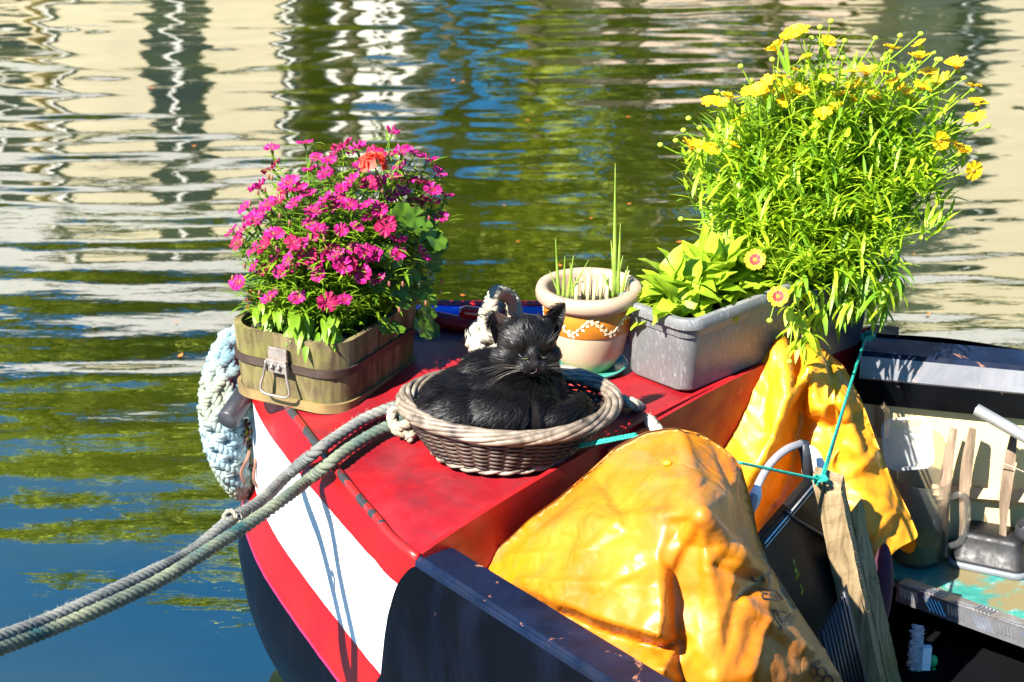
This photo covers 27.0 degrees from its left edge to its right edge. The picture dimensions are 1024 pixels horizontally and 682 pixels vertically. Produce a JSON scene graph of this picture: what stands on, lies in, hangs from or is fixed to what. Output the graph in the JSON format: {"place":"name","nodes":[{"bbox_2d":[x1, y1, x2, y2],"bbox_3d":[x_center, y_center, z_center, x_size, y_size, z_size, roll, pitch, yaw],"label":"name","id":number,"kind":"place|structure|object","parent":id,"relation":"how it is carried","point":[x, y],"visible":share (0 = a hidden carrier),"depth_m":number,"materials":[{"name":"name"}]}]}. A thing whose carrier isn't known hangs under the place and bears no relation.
{"place":"outdoors","nodes":[
{"label":"outdoors","id":0,"kind":"place"},
{"bbox_2d":[0,0,1023,681],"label":"canal water","id":1,"kind":"structure","parent":0,"point":[136,136],"depth_m":8.02,"materials":[{"name":"green liquid"}]},
{"bbox_2d":[238,290,1023,681],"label":"narrowboat","id":2,"kind":"object","parent":1,"relation":"on","point":[372,560],"visible":0.41,"depth_m":4.06,"materials":[{"name":"red paint"}]},
{"bbox_2d":[0,401,395,640],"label":"mooring rope","id":3,"kind":"object","parent":2,"relation":"attached to","point":[284,477],"visible":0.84,"depth_m":3.73,"materials":[{"name":"grey fabric"}]},
{"bbox_2d":[221,508,243,523],"bbox_3d":[-0.495,0.319,3.776,0.042,0.051,0.030,0,22,0],"label":"rope whipping","id":4,"kind":"object","parent":3,"relation":"attached to","point":[236,514],"visible":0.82,"depth_m":3.77,"materials":[{"name":"white fabric"}]},
{"bbox_2d":[0,415,404,657],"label":"mooring rope","id":5,"kind":"object","parent":2,"relation":"attached to","point":[180,567],"visible":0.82,"depth_m":3.57,"materials":[{"name":"grey fabric"}]},
{"bbox_2d":[196,324,253,500],"bbox_3d":[-0.597,0.164,4.525,0.109,0.405,0.225,5,22,11],"label":"rope fender","id":6,"kind":"object","parent":2,"relation":"hanging from","point":[225,449],"visible":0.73,"depth_m":4.44,"materials":[{"name":"white fabric"}]},
{"bbox_2d":[218,387,252,428],"bbox_3d":[-0.546,0.100,4.436,0.046,0.113,0.202,10,24,22],"label":"rubber tube","id":7,"kind":"object","parent":2,"relation":"attached to","point":[234,410],"visible":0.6,"depth_m":4.37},
{"bbox_2d":[239,418,257,488],"bbox_3d":[-0.559,0.175,4.480,0.078,0.315,0.120,-17,27,-36],"label":"lashing cord","id":8,"kind":"object","parent":2,"relation":"attached to","point":[248,444],"visible":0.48,"depth_m":4.47,"materials":[{"name":"fabric"}]},
{"bbox_2d":[234,295,416,413],"bbox_3d":[-0.372,0.007,4.232,0.272,0.145,0.364,11,25,26],"label":"wooden planter","id":9,"kind":"object","parent":2,"relation":"on","point":[358,367],"visible":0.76,"depth_m":4.11,"materials":[{"name":"wood"}]},
{"bbox_2d":[216,124,461,363],"bbox_3d":[-0.347,-0.218,4.175,0.434,0.395,0.436,17,27,36],"label":"dianthus","id":10,"kind":"object","parent":9,"relation":"in","point":[317,273],"visible":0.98,"depth_m":4.09,"materials":[{"name":"pink plant"}]},
{"bbox_2d":[358,151,448,339],"bbox_3d":[-0.208,-0.185,4.186,0.168,0.437,0.246,0,22,0],"label":"red geranium","id":11,"kind":"object","parent":9,"relation":"in","point":[426,326],"visible":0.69,"depth_m":4.14,"materials":[{"name":"pink plant"}]},
{"bbox_2d":[386,406,416,442],"bbox_3d":[-0.199,0.152,3.983,0.076,0.058,0.076,0,22,0],"label":"rope knot","id":12,"kind":"object","parent":2,"relation":"on","point":[402,429],"visible":0.62,"depth_m":3.96,"materials":[{"name":"beige fabric"}]},
{"bbox_2d":[461,285,523,359],"bbox_3d":[-0.036,-0.043,4.309,0.125,0.158,0.318,8,23,20],"label":"knotted rope","id":13,"kind":"object","parent":2,"relation":"on","point":[506,299],"visible":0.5,"depth_m":4.26,"materials":[{"name":"white fabric"}]},
{"bbox_2d":[395,365,623,475],"bbox_3d":[-0.005,0.143,3.933,0.419,0.105,0.354,0,22,0],"label":"wicker basket","id":14,"kind":"object","parent":2,"relation":"on","point":[466,448],"visible":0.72,"depth_m":3.82,"materials":[{"name":"brown wicker"}]},
{"bbox_2d":[414,292,596,430],"bbox_3d":[-0.014,0.036,3.882,0.346,0.265,0.253,0,22,0],"label":"cat","id":15,"kind":"object","parent":14,"relation":"in","point":[514,380],"visible":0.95,"depth_m":3.82},
{"bbox_2d":[559,354,627,378],"bbox_3d":[0.152,0.046,4.266,0.160,0.012,0.160,0,22,0],"label":"plant saucer","id":16,"kind":"object","parent":2,"relation":"on","point":[618,367],"visible":0.19,"depth_m":4.24,"materials":[{"name":"ceramic"}]},
{"bbox_2d":[535,267,641,373],"bbox_3d":[0.152,-0.033,4.234,0.212,0.173,0.212,0,22,0],"label":"terracotta pot","id":17,"kind":"object","parent":16,"relation":"on","point":[593,336],"visible":0.81,"depth_m":4.17,"materials":[{"name":"ceramic"}]},
{"bbox_2d":[549,166,629,299],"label":"spring onions","id":18,"kind":"object","parent":17,"relation":"in","point":[616,290],"visible":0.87,"depth_m":4.20,"materials":[{"name":"plant"}]},
{"bbox_2d":[556,394,664,430],"bbox_3d":[0.188,0.183,4.061,0.269,0.144,0.205,0,22,0],"label":"white rope","id":19,"kind":"object","parent":2,"relation":"hanging from","point":[631,403],"visible":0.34,"depth_m":4.06,"materials":[{"name":"white fabric"}]},
{"bbox_2d":[488,428,842,681],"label":"front tarpaulin","id":20,"kind":"object","parent":2,"relation":"on","point":[635,548],"visible":0.89,"depth_m":3.51,"materials":[{"name":"orange plastic"}]},
{"bbox_2d":[619,270,825,390],"bbox_3d":[0.425,-0.045,4.294,0.451,0.160,0.216,-20,29,-40],"label":"plastic planter","id":21,"kind":"object","parent":2,"relation":"on","point":[689,352],"visible":0.47,"depth_m":4.17,"materials":[{"name":"plastic"}]},
{"bbox_2d":[626,222,780,330],"bbox_3d":[0.369,-0.126,4.225,0.378,0.173,0.243,-17,28,-36],"label":"leafy primrose","id":22,"kind":"object","parent":21,"relation":"in","point":[703,273],"visible":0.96,"depth_m":4.17,"materials":[{"name":"green plant"}]},
{"bbox_2d":[758,479,837,639],"bbox_3d":[0.557,0.510,3.997,0.140,0.474,0.270,11,25,26],"label":"black case","id":23,"kind":"object","parent":2,"relation":"on","point":[791,529],"visible":0.59,"depth_m":3.96,"materials":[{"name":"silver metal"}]},
{"bbox_2d":[749,439,824,515],"bbox_3d":[0.518,0.268,3.979,0.056,0.163,0.254,15,27,33],"label":"handle","id":24,"kind":"object","parent":23,"relation":"on","point":[811,457],"visible":0.64,"depth_m":3.96,"materials":[{"name":"white plastic"}]},
{"bbox_2d":[793,559,802,595],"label":"fallen leaves","id":25,"kind":"object","parent":23,"relation":"attached to","point":[797,577],"visible":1,"depth_m":3.91,"materials":[{"name":"green plant"}]},
{"bbox_2d":[753,258,878,354],"bbox_3d":[0.610,-0.076,4.424,0.255,0.175,0.225,-20,29,-40],"label":"dark planter","id":26,"kind":"object","parent":2,"relation":"on","point":[850,337],"visible":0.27,"depth_m":4.37,"materials":[{"name":"black plastic"}]},
{"bbox_2d":[657,18,990,367],"bbox_3d":[0.625,-0.317,4.306,0.653,0.717,0.559,-14,26,-30],"label":"coreopsis","id":27,"kind":"object","parent":26,"relation":"in","point":[814,188],"visible":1,"depth_m":4.21,"materials":[{"name":"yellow plant"}]},
{"bbox_2d":[724,333,916,558],"bbox_3d":[0.527,0.240,4.262,0.502,0.450,0.375,-17,27,-35],"label":"tarpaulin","id":28,"kind":"object","parent":2,"relation":"hanging from","point":[791,403],"visible":0.48,"depth_m":4.27,"materials":[{"name":"yellow plastic"}]},
{"bbox_2d":[818,583,867,681],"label":"ribbed mat","id":29,"kind":"object","parent":2,"relation":"on","point":[838,638],"visible":0.91,"depth_m":3.95,"materials":[{"name":"black rubber"}]},
{"bbox_2d":[812,466,886,681],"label":"wooden post","id":30,"kind":"object","parent":2,"relation":"attached to","point":[838,531],"visible":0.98,"depth_m":3.99,"materials":[{"name":"brown wood"}]},
{"bbox_2d":[575,330,875,484],"bbox_3d":[0.542,0.122,4.062,0.345,0.139,0.914,21,30,41],"label":"teal cord","id":31,"kind":"object","parent":30,"relation":"attached to","point":[817,479],"visible":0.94,"depth_m":3.90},
{"bbox_2d":[851,498,900,681],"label":"wooden post","id":32,"kind":"object","parent":2,"relation":"attached to","point":[877,605],"visible":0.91,"depth_m":4.09,"materials":[{"name":"brown wood"}]},
{"bbox_2d":[875,543,892,618],"bbox_3d":[0.733,0.491,4.232,0.044,0.200,0.060,0,22,0],"label":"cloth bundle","id":33,"kind":"object","parent":2,"relation":"on","point":[883,560],"visible":0.52,"depth_m":4.20,"materials":[{"name":"fabric"}]},
{"bbox_2d":[906,624,931,671],"bbox_3d":[0.843,0.682,4.428,0.047,0.212,0.038,0,22,0],"label":"scrubbing brush","id":34,"kind":"object","parent":2,"relation":"hanging from","point":[922,662],"visible":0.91,"depth_m":4.41,"materials":[{"name":"blue plastic"}]},
{"bbox_2d":[891,550,1023,647],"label":"painted shelf","id":35,"kind":"object","parent":2,"relation":"attached to","point":[990,605],"visible":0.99,"depth_m":4.43,"materials":[{"name":"teal paint"}]},
{"bbox_2d":[893,465,970,568],"bbox_3d":[0.882,0.375,4.542,0.147,0.192,0.120,-6,23,-14],"label":"measuring jug","id":36,"kind":"object","parent":35,"relation":"on","point":[926,504],"visible":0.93,"depth_m":4.50,"materials":[{"name":"white plastic"}]},
{"bbox_2d":[939,427,957,557],"bbox_3d":[0.918,0.321,4.513,0.035,0.298,0.015,18,28,37],"label":"curved stave","id":37,"kind":"object","parent":35,"relation":"on","point":[947,467],"visible":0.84,"depth_m":4.49,"materials":[{"name":"brown wood"}]},
{"bbox_2d":[947,520,1023,579],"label":"black tub","id":38,"kind":"object","parent":35,"relation":"on","point":[985,548],"visible":0.79,"depth_m":4.51,"materials":[{"name":"plastic"}]},
{"bbox_2d":[959,427,975,535],"bbox_3d":[0.955,0.298,4.494,0.031,0.249,0.012,18,28,37],"label":"curved stave","id":39,"kind":"object","parent":38,"relation":"on","point":[966,470],"visible":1,"depth_m":4.47,"materials":[{"name":"brown wood"}]},
{"bbox_2d":[999,436,1016,535],"bbox_3d":[1.037,0.305,4.474,0.032,0.230,0.012,18,28,37],"label":"curved stave","id":40,"kind":"object","parent":38,"relation":"on","point":[1007,478],"visible":0.97,"depth_m":4.47,"materials":[{"name":"brown wood"}]},
{"bbox_2d":[990,460,1023,471],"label":"thin string","id":41,"kind":"object","parent":40,"relation":"hanging from","point":[1007,465],"visible":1,"depth_m":4.42,"materials":[{"name":"white fabric"}]},
{"bbox_2d":[1015,517,1023,542],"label":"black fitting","id":42,"kind":"object","parent":38,"relation":"on","point":[1019,530],"visible":1,"depth_m":4.47,"materials":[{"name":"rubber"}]},
{"bbox_2d":[973,404,1023,442],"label":"metal pipe","id":43,"kind":"object","parent":2,"relation":"on","point":[1001,423],"visible":1,"depth_m":4.31,"materials":[{"name":"grey metal"}]},
{"bbox_2d":[663,460,671,465],"bbox_3d":[0.261,0.205,3.581,0.016,0.011,0.012,0,22,0],"label":"yellow lump","id":44,"kind":"object","parent":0,"point":[667,462],"visible":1,"depth_m":3.58,"materials":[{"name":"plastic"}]},
{"bbox_2d":[931,655,937,669],"bbox_3d":[0.873,0.677,4.426,0.018,0.058,0.018,0,22,0],"label":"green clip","id":45,"kind":"object","parent":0,"point":[934,660],"visible":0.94,"depth_m":4.41,"materials":[{"name":"plastic"}]}
]}

